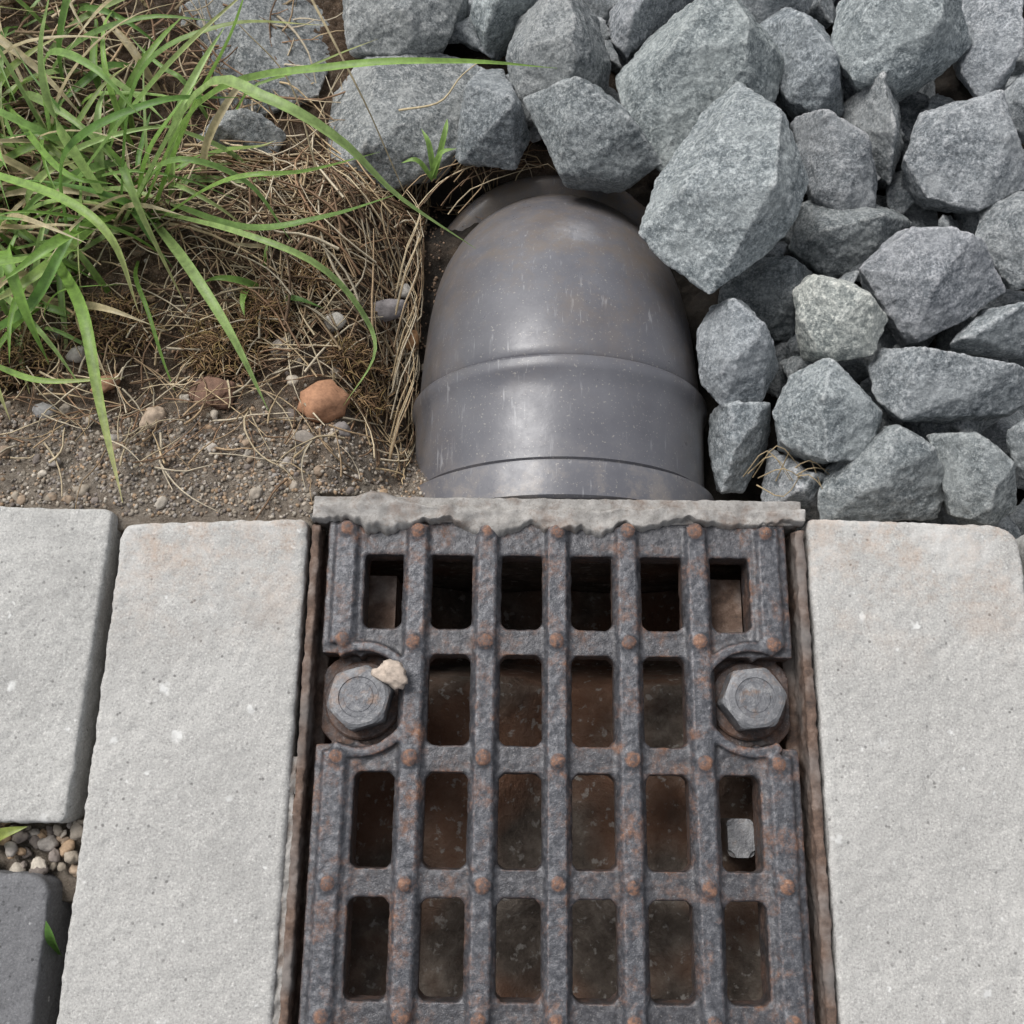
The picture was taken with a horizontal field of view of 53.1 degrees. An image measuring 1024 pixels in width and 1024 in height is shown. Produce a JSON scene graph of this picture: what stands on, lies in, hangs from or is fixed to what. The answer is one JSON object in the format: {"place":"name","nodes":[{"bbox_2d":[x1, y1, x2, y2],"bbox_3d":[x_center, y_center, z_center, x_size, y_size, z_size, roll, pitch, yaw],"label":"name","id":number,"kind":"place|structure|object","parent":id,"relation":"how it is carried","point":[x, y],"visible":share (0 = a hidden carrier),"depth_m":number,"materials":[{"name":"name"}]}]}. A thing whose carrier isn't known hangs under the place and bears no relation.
{"place":"outdoors","nodes":[
{"label":"outdoors","id":0,"kind":"place"},
{"bbox_2d":[0,0,1023,903],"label":"ground","id":1,"kind":"structure","parent":0,"point":[698,302],"depth_m":0.50,"materials":[{"name":"soil"}]},
{"bbox_2d":[0,869,71,1023],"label":"concrete paver","id":2,"kind":"object","parent":1,"relation":"on","point":[32,963],"visible":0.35,"depth_m":0.39,"materials":[{"name":"grey concrete"}]},
{"bbox_2d":[0,506,122,823],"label":"concrete paver","id":3,"kind":"object","parent":1,"relation":"on","point":[58,571],"visible":0.59,"depth_m":0.41,"materials":[{"name":"grey concrete"}]},
{"bbox_2d":[56,519,311,1023],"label":"concrete paver","id":4,"kind":"object","parent":1,"relation":"on","point":[176,911],"visible":0.77,"depth_m":0.40,"materials":[{"name":"grey concrete"}]},
{"bbox_2d":[187,376,235,409],"bbox_3d":[-0.140,-0.055,0.472,0.025,0.004,0.017,1,74,0],"label":"pebble","id":5,"kind":"object","parent":1,"relation":"on","point":[212,382],"visible":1,"depth_m":0.47,"materials":[{"name":"stone"}]},
{"bbox_2d":[0,133,446,877],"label":"pebbles","id":6,"kind":"object","parent":1,"relation":"on","point":[324,401],"visible":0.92,"depth_m":0.45,"materials":[{"name":"gravel"}]},
{"bbox_2d":[0,0,552,955],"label":"grass tuft","id":7,"kind":"object","parent":1,"relation":"on","point":[38,278],"visible":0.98,"depth_m":0.47,"materials":[{"name":"green plant"}]},
{"bbox_2d":[0,0,828,519],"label":"dry straw","id":8,"kind":"object","parent":1,"relation":"on","point":[368,190],"visible":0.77,"depth_m":0.50,"materials":[{"name":"brown plant"}]},
{"bbox_2d":[272,491,836,1023],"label":"drainage channel","id":9,"kind":"object","parent":1,"relation":"on","point":[570,773],"visible":1,"depth_m":0.41,"materials":[{"name":"metal"}]},
{"bbox_2d":[371,659,407,689],"bbox_3d":[-0.047,0.064,0.406,0.016,0.006,0.011,29,76,8],"label":"stone fragment","id":10,"kind":"object","parent":9,"relation":"on","point":[391,673],"visible":1,"depth_m":0.40,"materials":[{"name":"beige stone"}]},
{"bbox_2d":[412,175,713,500],"bbox_3d":[0.025,-0.101,0.588,0.155,0.252,0.269,1,74,0],"label":"grey pvc drain pipe","id":11,"kind":"object","parent":1,"relation":"in","point":[559,360],"visible":0.79,"depth_m":0.47,"materials":[{"name":"grey plastic"}]},
{"bbox_2d":[179,0,1023,538],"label":"gravel pile","id":12,"kind":"object","parent":1,"relation":"on","point":[743,126],"visible":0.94,"depth_m":0.49,"materials":[{"name":"stone"}]},
{"bbox_2d":[801,519,1023,1023],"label":"concrete paver","id":13,"kind":"object","parent":1,"relation":"on","point":[917,636],"visible":0.82,"depth_m":0.40,"materials":[{"name":"grey concrete"}]},
{"bbox_2d":[1016,535,1023,575],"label":"concrete paver","id":14,"kind":"object","parent":1,"relation":"on","point":[1020,541],"visible":0.02,"depth_m":0.43,"materials":[{"name":"grey concrete"}]}
]}

